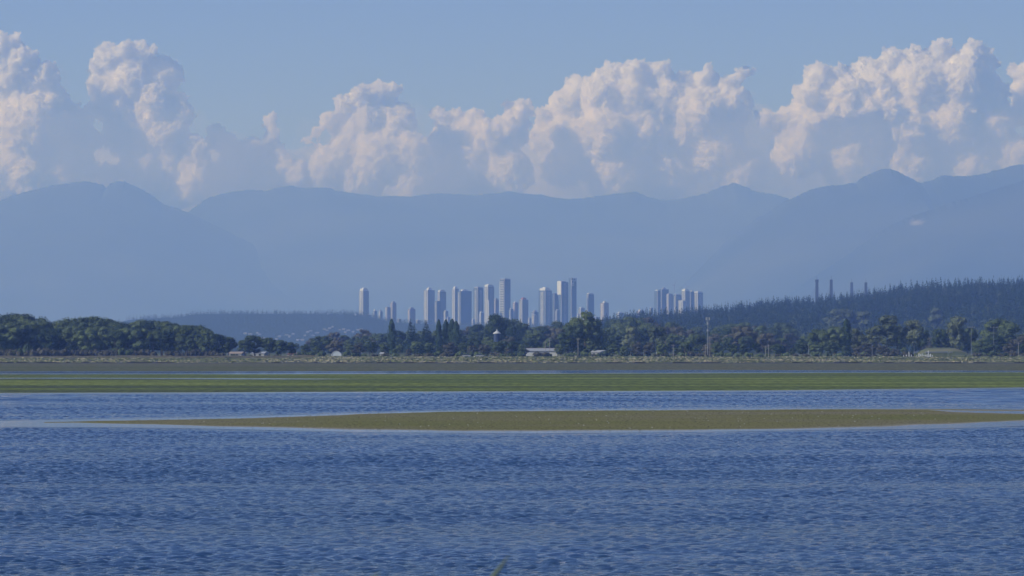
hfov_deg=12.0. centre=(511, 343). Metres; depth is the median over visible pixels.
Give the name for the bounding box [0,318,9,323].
broadleaf tree
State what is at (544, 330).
broadleaf tree
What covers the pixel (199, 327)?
broadleaf tree
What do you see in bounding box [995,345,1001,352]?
broadleaf tree
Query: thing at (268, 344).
broadleaf tree
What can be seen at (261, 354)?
house
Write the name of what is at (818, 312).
conifer forest
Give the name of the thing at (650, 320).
broadleaf tree
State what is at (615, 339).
broadleaf tree
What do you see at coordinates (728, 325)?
broadleaf tree
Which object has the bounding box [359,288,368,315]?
apartment tower
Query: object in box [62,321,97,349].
broadleaf tree
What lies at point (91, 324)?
broadleaf tree
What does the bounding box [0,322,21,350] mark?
broadleaf tree
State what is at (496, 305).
apartment tower
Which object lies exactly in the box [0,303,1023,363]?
ground
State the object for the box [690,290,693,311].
apartment tower
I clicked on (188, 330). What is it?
broadleaf tree
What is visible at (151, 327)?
broadleaf tree
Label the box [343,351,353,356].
shrub
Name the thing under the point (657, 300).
apartment tower
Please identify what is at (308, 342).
broadleaf tree
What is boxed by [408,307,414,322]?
apartment tower
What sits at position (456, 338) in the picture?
poplar tree
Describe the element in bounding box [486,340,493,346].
broadleaf tree
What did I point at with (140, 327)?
broadleaf tree
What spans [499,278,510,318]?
apartment tower
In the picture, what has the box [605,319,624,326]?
broadleaf tree
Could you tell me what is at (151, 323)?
broadleaf tree
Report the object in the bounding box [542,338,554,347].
broadleaf tree
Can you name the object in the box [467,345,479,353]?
broadleaf tree
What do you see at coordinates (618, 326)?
broadleaf tree
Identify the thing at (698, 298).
apartment tower
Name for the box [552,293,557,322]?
apartment tower
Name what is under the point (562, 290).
apartment tower
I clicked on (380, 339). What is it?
broadleaf tree
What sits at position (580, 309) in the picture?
apartment tower
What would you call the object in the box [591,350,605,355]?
house
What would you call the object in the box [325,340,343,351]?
broadleaf tree
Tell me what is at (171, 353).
shrub
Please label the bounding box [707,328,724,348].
broadleaf tree
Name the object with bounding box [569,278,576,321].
apartment tower
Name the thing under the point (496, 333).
silo
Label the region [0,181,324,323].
mountain
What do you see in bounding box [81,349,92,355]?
shrub
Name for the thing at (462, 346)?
broadleaf tree
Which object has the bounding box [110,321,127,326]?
broadleaf tree
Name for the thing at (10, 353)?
shrub
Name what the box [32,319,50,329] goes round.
broadleaf tree
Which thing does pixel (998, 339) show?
broadleaf tree
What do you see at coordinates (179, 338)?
broadleaf tree
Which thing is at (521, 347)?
broadleaf tree
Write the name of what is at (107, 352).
shrub
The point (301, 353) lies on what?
shrub
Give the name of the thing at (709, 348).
broadleaf tree
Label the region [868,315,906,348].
cottonwood tree
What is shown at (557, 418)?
sandbar
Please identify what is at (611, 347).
broadleaf tree
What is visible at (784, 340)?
broadleaf tree
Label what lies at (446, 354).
shrub
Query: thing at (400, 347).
broadleaf tree
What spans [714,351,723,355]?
shrub
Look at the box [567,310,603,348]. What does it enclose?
broadleaf tree
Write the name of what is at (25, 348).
shrub
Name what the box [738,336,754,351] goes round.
broadleaf tree
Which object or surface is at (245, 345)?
broadleaf tree
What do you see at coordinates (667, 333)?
broadleaf tree
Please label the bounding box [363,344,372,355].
broadleaf tree
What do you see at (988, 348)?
broadleaf tree
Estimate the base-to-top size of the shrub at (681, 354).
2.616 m
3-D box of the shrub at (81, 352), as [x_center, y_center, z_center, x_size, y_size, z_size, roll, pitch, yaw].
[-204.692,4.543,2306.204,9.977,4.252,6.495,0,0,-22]
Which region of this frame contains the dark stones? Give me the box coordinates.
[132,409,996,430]
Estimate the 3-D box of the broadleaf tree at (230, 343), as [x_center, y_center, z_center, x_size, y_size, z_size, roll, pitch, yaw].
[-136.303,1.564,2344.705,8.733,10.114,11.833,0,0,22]
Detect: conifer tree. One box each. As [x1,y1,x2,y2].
[403,318,417,351]
[412,324,418,353]
[417,321,435,352]
[505,319,518,351]
[510,321,517,353]
[512,318,524,352]
[598,328,612,353]
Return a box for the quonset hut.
[331,351,341,355]
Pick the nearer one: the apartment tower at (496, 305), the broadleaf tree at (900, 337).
the broadleaf tree at (900, 337)
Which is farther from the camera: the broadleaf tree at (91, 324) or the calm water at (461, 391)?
the broadleaf tree at (91, 324)
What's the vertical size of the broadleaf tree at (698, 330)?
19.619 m
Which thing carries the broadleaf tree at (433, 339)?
on the ground at (288, 326)
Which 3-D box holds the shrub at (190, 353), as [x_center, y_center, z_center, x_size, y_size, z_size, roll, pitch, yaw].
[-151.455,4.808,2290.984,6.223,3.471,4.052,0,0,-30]
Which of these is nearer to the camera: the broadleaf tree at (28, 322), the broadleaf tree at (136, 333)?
the broadleaf tree at (136, 333)
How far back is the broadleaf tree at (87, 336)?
2315.71 m
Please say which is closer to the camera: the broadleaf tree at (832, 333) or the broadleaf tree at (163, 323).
the broadleaf tree at (163, 323)
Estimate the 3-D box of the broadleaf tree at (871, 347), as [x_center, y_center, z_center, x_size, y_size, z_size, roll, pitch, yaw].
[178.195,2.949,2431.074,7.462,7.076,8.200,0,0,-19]
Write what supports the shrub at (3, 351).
on the ground at (288, 326)
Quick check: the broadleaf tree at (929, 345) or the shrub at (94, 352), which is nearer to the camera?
the shrub at (94, 352)
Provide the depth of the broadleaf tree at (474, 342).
2558.53 m
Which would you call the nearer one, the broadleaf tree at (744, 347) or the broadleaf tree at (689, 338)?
the broadleaf tree at (744, 347)
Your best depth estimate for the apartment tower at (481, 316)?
12996.20 m
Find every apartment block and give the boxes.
[444,310,447,320]
[509,308,512,319]
[533,314,536,326]
[555,309,559,321]
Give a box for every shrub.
[0,348,12,355]
[6,348,23,355]
[12,345,32,355]
[29,347,53,355]
[50,349,67,355]
[58,348,74,355]
[68,350,78,355]
[72,349,89,355]
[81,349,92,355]
[88,349,103,355]
[103,349,117,355]
[117,348,133,354]
[131,349,149,355]
[145,349,156,355]
[165,350,179,355]
[185,351,196,355]
[192,348,204,355]
[214,352,225,355]
[293,352,306,354]
[317,351,325,355]
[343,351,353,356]
[440,351,453,356]
[490,351,500,355]
[507,352,516,355]
[517,351,525,355]
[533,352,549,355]
[571,352,582,355]
[581,351,590,355]
[596,351,608,355]
[617,351,626,355]
[633,352,643,355]
[677,352,687,356]
[686,351,695,355]
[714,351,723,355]
[811,351,821,355]
[842,351,851,355]
[882,352,894,355]
[897,351,913,356]
[989,351,998,355]
[1009,351,1019,355]
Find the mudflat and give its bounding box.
[0,363,1023,370]
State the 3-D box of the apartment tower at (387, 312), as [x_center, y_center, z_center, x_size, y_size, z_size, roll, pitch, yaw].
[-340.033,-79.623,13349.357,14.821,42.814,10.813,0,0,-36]
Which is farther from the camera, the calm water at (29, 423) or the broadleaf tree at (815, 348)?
the broadleaf tree at (815, 348)
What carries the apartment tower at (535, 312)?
on the ground at (288, 326)
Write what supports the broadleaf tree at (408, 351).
on the ground at (288, 326)
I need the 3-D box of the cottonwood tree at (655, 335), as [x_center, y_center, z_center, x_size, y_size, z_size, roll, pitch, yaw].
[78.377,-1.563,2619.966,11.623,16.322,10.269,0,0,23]
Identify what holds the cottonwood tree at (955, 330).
on the ground at (288, 326)
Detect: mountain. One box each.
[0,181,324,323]
[187,183,788,323]
[646,164,1023,315]
[778,180,1023,303]
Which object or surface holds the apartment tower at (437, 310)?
on the ground at (288, 326)
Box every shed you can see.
[526,348,557,355]
[925,352,946,355]
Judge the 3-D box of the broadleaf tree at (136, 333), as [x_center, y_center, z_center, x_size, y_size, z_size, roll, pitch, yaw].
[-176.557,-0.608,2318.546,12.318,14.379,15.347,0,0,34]
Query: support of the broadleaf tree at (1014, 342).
on the ground at (288, 326)
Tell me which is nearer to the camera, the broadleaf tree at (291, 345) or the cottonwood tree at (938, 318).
the broadleaf tree at (291, 345)
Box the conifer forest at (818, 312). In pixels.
[596,275,1023,349]
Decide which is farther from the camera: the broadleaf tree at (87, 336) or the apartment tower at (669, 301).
the apartment tower at (669, 301)
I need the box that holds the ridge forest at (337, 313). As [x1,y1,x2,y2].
[119,309,562,341]
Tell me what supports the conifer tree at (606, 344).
on the ground at (288, 326)
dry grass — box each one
[0,355,315,357]
[0,356,1022,362]
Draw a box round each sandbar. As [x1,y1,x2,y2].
[44,409,1023,430]
[915,409,1023,410]
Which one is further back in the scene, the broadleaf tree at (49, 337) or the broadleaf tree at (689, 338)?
the broadleaf tree at (689, 338)
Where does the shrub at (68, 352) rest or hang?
on the ground at (288, 326)
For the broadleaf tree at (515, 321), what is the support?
on the ground at (288, 326)
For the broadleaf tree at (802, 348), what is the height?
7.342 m
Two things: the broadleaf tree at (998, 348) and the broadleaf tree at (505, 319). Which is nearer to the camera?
the broadleaf tree at (998, 348)
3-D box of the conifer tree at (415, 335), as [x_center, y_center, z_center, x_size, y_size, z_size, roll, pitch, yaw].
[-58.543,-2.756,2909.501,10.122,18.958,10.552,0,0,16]
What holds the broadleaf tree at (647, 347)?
on the ground at (288, 326)
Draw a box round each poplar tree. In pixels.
[387,319,396,354]
[434,319,442,351]
[442,319,448,344]
[446,319,454,344]
[450,321,461,351]
[841,318,852,353]
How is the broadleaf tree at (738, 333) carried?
on the ground at (288, 326)
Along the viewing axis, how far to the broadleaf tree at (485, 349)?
2430.46 m
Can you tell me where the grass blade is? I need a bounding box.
[491,555,509,575]
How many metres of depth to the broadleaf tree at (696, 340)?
2497.46 m
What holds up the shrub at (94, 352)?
on the ground at (288, 326)
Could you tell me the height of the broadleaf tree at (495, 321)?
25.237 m
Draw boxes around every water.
[0,370,1023,575]
[0,372,1023,393]
[0,408,1023,432]
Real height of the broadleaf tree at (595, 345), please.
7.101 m
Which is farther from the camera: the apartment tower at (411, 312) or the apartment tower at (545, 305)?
the apartment tower at (411, 312)
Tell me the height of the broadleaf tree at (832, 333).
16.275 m
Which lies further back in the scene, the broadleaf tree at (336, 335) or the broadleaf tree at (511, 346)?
the broadleaf tree at (336, 335)
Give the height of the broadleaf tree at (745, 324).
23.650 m
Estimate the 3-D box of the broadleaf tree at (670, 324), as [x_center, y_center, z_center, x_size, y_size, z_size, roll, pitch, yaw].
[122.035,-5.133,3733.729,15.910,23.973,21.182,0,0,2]
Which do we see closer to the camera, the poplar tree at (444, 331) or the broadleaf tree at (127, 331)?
the broadleaf tree at (127, 331)
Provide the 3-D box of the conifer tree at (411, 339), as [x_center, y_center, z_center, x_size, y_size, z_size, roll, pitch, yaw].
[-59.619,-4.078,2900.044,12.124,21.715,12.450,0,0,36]
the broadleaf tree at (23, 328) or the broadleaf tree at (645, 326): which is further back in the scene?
the broadleaf tree at (645, 326)
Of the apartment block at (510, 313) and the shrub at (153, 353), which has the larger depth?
the apartment block at (510, 313)
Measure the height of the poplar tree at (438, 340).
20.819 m
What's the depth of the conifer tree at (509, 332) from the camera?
2998.86 m
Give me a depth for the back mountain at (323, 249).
36181.89 m
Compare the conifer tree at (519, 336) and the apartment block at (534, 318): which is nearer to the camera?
the conifer tree at (519, 336)
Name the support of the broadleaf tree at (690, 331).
on the ground at (288, 326)
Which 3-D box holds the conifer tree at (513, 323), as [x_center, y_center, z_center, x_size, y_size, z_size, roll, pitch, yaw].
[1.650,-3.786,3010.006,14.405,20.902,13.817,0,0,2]
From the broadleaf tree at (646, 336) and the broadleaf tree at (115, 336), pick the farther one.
the broadleaf tree at (646, 336)
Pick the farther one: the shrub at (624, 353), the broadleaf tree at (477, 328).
the broadleaf tree at (477, 328)
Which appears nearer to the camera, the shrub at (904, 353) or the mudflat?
the mudflat
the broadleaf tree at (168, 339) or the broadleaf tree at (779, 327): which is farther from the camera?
the broadleaf tree at (779, 327)
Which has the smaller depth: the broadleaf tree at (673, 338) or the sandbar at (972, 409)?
the sandbar at (972, 409)
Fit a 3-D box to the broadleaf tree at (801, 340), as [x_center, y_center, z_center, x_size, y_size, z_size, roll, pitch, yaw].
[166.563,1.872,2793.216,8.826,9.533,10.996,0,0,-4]
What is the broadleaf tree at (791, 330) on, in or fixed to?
on the ground at (288, 326)
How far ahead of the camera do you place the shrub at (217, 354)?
2290.99 m
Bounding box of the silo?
[493,329,500,341]
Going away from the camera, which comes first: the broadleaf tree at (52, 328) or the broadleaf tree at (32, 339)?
the broadleaf tree at (32, 339)
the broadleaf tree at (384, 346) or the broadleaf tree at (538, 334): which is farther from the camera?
the broadleaf tree at (538, 334)
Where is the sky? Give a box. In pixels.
[0,0,1023,211]
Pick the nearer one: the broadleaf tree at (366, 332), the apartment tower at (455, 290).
the broadleaf tree at (366, 332)
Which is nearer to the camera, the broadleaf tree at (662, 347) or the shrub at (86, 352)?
the shrub at (86, 352)
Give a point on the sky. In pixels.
(187, 103)
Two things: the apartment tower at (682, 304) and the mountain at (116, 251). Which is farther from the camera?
the mountain at (116, 251)
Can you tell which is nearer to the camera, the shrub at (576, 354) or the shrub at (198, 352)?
the shrub at (198, 352)
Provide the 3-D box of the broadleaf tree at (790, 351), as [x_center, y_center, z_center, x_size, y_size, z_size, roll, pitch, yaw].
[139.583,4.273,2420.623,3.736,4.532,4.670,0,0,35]
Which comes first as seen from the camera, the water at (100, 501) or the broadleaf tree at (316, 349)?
the water at (100, 501)
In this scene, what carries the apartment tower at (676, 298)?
on the ground at (288, 326)
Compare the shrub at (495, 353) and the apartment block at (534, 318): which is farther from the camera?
the apartment block at (534, 318)
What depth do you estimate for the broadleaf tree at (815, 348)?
2458.29 m
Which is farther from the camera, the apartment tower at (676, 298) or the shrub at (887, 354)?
the apartment tower at (676, 298)
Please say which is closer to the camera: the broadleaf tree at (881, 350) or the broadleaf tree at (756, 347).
the broadleaf tree at (881, 350)
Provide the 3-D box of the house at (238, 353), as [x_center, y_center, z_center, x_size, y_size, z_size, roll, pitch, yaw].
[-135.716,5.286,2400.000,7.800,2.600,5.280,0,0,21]
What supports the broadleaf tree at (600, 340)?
on the ground at (288, 326)
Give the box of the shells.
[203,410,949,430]
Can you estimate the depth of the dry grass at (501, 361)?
2061.27 m
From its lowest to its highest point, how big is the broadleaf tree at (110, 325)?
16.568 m
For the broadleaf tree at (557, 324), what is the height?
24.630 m
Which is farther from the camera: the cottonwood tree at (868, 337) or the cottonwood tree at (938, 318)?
the cottonwood tree at (938, 318)
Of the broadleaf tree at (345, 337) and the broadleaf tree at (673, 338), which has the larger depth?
the broadleaf tree at (345, 337)
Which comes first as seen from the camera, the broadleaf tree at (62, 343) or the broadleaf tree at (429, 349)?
the broadleaf tree at (62, 343)
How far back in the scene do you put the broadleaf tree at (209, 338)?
2318.46 m
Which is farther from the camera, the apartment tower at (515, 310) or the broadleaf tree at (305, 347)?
the apartment tower at (515, 310)
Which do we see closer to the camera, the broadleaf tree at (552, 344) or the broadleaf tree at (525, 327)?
the broadleaf tree at (552, 344)
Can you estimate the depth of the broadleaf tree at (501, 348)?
2475.36 m
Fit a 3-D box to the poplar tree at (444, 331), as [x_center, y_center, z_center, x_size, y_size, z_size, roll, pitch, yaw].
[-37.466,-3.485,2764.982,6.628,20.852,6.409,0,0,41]
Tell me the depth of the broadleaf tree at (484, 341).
2777.45 m
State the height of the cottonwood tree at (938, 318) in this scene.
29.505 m
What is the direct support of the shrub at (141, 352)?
on the ground at (288, 326)
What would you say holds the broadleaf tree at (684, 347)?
on the ground at (288, 326)
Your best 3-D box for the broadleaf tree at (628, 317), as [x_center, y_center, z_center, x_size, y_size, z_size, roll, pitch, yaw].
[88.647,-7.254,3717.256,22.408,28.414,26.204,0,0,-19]
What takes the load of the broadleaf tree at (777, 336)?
on the ground at (288, 326)
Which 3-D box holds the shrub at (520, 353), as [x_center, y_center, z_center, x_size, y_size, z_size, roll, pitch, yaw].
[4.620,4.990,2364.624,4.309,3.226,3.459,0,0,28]
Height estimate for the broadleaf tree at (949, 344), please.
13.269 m
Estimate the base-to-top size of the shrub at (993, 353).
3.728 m
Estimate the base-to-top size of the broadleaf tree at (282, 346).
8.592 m
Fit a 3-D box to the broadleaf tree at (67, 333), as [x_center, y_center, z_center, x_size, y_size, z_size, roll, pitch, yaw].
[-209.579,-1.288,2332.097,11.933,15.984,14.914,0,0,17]
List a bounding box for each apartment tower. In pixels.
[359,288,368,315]
[385,307,390,320]
[390,301,395,320]
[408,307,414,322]
[424,287,434,323]
[435,301,440,324]
[438,290,445,323]
[452,286,458,321]
[458,289,471,325]
[474,287,482,324]
[479,311,483,323]
[484,284,493,322]
[486,301,490,322]
[494,298,498,315]
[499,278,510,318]
[513,302,517,320]
[519,297,527,323]
[531,310,538,325]
[539,287,551,325]
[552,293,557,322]
[557,281,567,324]
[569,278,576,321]
[578,307,584,318]
[587,293,593,314]
[600,301,608,319]
[654,290,660,315]
[659,287,668,312]
[667,293,672,312]
[674,294,679,311]
[678,301,686,312]
[681,289,689,310]
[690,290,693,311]
[694,291,702,311]
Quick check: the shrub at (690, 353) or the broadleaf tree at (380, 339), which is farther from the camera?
the broadleaf tree at (380, 339)
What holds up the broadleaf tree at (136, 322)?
on the ground at (288, 326)
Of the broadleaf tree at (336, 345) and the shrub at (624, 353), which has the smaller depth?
the shrub at (624, 353)
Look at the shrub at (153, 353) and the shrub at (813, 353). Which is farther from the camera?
the shrub at (813, 353)
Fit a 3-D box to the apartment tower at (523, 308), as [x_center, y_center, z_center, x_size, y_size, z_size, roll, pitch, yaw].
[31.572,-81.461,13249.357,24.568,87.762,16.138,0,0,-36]
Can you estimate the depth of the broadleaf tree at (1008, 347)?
2431.18 m
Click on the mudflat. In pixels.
(321, 367)
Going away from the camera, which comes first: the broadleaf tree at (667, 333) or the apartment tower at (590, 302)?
the broadleaf tree at (667, 333)
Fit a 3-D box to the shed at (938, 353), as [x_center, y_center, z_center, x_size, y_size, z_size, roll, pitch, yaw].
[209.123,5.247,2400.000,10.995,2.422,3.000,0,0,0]
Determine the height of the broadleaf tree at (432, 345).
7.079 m
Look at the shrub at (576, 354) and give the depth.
2362.67 m
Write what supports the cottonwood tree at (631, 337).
on the ground at (288, 326)
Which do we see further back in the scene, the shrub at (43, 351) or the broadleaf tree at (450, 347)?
the broadleaf tree at (450, 347)
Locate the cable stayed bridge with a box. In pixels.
[810,280,867,301]
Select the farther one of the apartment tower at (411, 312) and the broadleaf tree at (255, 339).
the apartment tower at (411, 312)
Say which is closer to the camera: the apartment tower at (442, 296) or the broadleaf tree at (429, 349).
the broadleaf tree at (429, 349)
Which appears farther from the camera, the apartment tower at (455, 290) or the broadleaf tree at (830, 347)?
the apartment tower at (455, 290)
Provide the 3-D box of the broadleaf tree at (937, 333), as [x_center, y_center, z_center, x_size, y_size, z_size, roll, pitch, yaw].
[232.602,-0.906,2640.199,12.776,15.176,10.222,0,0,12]
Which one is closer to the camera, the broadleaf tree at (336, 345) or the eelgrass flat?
the eelgrass flat
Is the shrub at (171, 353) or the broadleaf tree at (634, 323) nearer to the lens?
the shrub at (171, 353)
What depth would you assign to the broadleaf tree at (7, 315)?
2427.07 m
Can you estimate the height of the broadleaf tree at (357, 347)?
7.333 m
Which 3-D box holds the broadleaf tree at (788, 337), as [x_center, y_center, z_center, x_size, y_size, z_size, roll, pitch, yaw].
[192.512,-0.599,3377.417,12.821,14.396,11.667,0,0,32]
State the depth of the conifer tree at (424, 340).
2898.75 m
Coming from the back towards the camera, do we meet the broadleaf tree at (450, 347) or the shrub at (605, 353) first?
the broadleaf tree at (450, 347)
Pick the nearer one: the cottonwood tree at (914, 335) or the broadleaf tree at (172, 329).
the broadleaf tree at (172, 329)
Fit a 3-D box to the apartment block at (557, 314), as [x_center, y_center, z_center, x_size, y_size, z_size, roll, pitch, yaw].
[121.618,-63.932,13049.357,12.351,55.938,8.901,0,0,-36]
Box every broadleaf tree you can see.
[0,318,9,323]
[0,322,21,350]
[3,312,19,318]
[3,321,30,349]
[8,313,35,320]
[18,318,39,342]
[20,324,43,350]
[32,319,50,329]
[34,316,52,328]
[35,329,59,349]
[44,327,61,350]
[51,320,71,349]
[53,321,67,348]
[53,328,68,349]
[61,324,84,351]
[62,317,78,322]
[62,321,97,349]
[71,327,105,350]
[76,316,91,323]
[85,326,111,350]
[86,316,101,322]
[86,321,99,345]
[94,321,112,329]
[98,317,115,349]
[102,329,126,350]
[105,323,123,350]
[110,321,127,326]
[112,327,138,351]
[113,325,131,344]
[127,328,153,350]
[129,319,149,348]
[130,324,145,341]
[140,320,160,351]
[142,330,163,350]
[143,324,156,350]
[154,320,171,354]
[155,325,166,355]
[157,330,176,350]
[160,325,186,352]
[173,332,187,352]
[177,325,199,351]
[183,324,205,350]
[184,333,201,351]
[198,330,217,351]
[214,334,226,352]
[219,336,237,355]
[237,340,253,355]
[245,335,263,355]
[260,337,277,355]
[272,340,288,355]
[286,342,296,355]
[300,344,309,352]
[305,338,316,350]
[309,336,333,350]
[313,346,320,353]
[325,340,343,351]
[326,332,341,340]
[340,335,349,351]
[343,340,351,349]
[349,336,357,349]
[351,342,364,353]
[354,329,372,337]
[359,335,370,349]
[363,338,377,351]
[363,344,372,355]
[367,341,377,352]
[368,333,383,351]
[375,334,387,347]
[379,342,389,352]
[386,330,406,342]
[395,344,403,352]
[405,349,412,354]
[410,342,424,353]
[411,343,426,353]
[422,336,435,349]
[425,343,436,351]
[426,346,433,353]
[442,342,458,353]
[457,343,467,352]
[462,326,469,337]
[466,337,481,355]
[467,324,484,335]
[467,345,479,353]
[472,344,491,354]
[481,337,492,344]
[482,313,508,340]
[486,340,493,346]
[490,341,506,353]
[492,345,498,352]
[501,317,511,327]
[502,336,515,350]
[504,348,512,355]
[505,341,518,350]
[506,318,523,325]
[510,323,534,347]
[516,344,525,352]
[521,330,545,347]
[521,334,537,347]
[533,326,551,337]
[538,333,558,348]
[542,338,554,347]
[549,327,560,333]
[551,320,563,328]
[554,344,563,355]
[555,324,586,352]
[559,339,576,352]
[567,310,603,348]
[573,345,581,352]
[586,343,602,350]
[588,328,605,349]
[603,327,618,353]
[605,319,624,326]
[605,334,622,354]
[608,344,619,355]
[609,323,626,340]
[616,324,638,345]
[623,316,637,322]
[623,318,645,345]
[630,342,642,352]
[635,332,644,341]
[637,322,655,338]
[639,328,650,346]
[643,316,663,348]
[643,342,654,354]
[656,343,667,355]
[662,327,671,350]
[663,321,678,351]
[665,333,681,350]
[670,326,688,351]
[674,348,679,354]
[678,342,691,352]
[685,334,698,346]
[686,329,694,335]
[690,335,706,348]
[691,327,705,338]
[692,346,702,353]
[701,343,712,354]
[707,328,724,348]
[707,333,721,347]
[710,342,721,352]
[718,331,732,346]
[719,325,757,351]
[721,325,739,332]
[721,336,737,349]
[722,323,736,326]
[727,344,737,354]
[734,321,751,326]
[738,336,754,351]
[739,344,747,355]
[751,325,767,352]
[751,343,760,352]
[757,332,782,351]
[758,338,770,353]
[764,347,771,354]
[771,322,792,335]
[771,331,782,344]
[772,344,786,353]
[776,338,791,348]
[781,342,789,353]
[782,328,799,342]
[783,332,798,350]
[788,348,796,354]
[794,339,807,351]
[796,342,809,355]
[806,328,825,350]
[809,344,820,352]
[818,326,851,355]
[823,342,837,353]
[853,346,862,353]
[862,342,877,355]
[875,345,890,354]
[889,325,906,349]
[890,349,899,354]
[916,327,929,349]
[922,336,937,347]
[930,328,949,347]
[942,334,955,347]
[960,328,977,353]
[971,340,988,349]
[974,348,982,352]
[977,318,1010,352]
[981,342,995,353]
[984,335,1007,352]
[995,322,1023,349]
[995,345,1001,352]
[1002,344,1014,353]
[1008,335,1023,355]
[1017,343,1023,353]
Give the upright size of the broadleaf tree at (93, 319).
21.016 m
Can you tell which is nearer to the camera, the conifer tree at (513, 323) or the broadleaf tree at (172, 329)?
the broadleaf tree at (172, 329)
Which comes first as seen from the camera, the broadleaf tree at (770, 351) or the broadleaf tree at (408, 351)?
the broadleaf tree at (770, 351)
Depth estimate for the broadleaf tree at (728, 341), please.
2840.09 m
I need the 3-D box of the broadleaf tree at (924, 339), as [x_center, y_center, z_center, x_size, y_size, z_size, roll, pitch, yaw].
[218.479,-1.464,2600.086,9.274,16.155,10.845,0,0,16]
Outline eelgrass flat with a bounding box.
[0,372,1023,392]
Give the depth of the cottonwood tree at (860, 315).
4893.66 m
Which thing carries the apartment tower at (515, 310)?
on the ground at (288, 326)
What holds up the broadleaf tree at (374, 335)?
on the ground at (288, 326)
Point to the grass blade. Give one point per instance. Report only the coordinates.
(497, 571)
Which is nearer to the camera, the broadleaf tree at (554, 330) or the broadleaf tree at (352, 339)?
the broadleaf tree at (554, 330)
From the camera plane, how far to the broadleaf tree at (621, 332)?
3020.53 m
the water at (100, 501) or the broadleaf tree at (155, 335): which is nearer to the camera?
the water at (100, 501)
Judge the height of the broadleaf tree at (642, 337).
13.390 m
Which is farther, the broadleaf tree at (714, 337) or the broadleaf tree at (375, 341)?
the broadleaf tree at (375, 341)
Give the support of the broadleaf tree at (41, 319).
on the ground at (288, 326)
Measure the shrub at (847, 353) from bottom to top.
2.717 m
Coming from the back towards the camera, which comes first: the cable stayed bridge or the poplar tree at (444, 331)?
the cable stayed bridge
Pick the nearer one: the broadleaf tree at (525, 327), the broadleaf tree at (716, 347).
the broadleaf tree at (716, 347)
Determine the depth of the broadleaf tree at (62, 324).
2385.78 m
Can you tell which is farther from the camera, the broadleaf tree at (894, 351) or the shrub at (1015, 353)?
the broadleaf tree at (894, 351)
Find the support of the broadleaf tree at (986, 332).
on the ground at (288, 326)
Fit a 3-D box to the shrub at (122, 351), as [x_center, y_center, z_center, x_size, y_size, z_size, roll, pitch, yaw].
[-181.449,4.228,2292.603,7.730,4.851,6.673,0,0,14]
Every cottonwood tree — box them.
[621,326,640,354]
[647,326,668,353]
[822,308,855,328]
[850,311,873,330]
[850,328,864,347]
[862,329,878,345]
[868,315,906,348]
[903,319,923,353]
[927,308,944,328]
[945,316,971,348]
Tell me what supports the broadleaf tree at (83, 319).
on the ground at (288, 326)
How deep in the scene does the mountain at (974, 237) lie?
26594.17 m
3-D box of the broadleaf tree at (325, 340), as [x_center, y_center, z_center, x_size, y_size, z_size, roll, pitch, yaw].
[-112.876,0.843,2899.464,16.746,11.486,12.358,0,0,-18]
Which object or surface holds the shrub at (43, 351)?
on the ground at (288, 326)
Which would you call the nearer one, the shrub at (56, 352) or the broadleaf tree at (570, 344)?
the shrub at (56, 352)
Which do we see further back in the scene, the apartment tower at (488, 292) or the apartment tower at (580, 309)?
the apartment tower at (580, 309)
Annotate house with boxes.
[227,352,245,355]
[250,352,268,355]
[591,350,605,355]
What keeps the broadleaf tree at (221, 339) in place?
on the ground at (288, 326)
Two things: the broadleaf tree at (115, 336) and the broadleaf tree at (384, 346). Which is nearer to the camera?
the broadleaf tree at (115, 336)
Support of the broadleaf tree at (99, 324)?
on the ground at (288, 326)
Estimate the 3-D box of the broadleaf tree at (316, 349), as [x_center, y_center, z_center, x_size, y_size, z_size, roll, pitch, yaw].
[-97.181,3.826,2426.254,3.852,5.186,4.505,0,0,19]
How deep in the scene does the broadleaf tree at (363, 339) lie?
3048.57 m
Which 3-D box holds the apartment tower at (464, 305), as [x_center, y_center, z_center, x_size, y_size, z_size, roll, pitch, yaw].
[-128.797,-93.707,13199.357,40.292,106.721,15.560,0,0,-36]
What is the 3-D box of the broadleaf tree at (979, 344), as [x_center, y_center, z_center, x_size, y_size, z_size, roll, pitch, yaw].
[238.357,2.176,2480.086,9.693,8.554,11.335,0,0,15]
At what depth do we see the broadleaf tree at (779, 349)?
2440.60 m
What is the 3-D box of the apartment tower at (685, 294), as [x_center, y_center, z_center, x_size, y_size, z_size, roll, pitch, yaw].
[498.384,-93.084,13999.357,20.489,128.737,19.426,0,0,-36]
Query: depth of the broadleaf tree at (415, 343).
2519.10 m
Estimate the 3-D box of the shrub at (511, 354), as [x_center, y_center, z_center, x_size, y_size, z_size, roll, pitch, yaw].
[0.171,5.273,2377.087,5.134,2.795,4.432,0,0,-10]
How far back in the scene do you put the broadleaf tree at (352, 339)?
3644.89 m
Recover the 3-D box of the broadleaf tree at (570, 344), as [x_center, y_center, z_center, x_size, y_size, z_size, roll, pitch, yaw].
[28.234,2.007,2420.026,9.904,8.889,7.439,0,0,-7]
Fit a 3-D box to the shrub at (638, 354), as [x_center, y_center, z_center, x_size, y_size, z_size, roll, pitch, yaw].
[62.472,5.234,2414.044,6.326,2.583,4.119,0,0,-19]
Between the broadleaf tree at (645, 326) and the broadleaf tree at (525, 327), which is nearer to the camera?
the broadleaf tree at (525, 327)
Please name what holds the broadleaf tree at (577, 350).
on the ground at (288, 326)
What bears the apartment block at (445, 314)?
on the ground at (288, 326)
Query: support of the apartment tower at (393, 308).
on the ground at (288, 326)

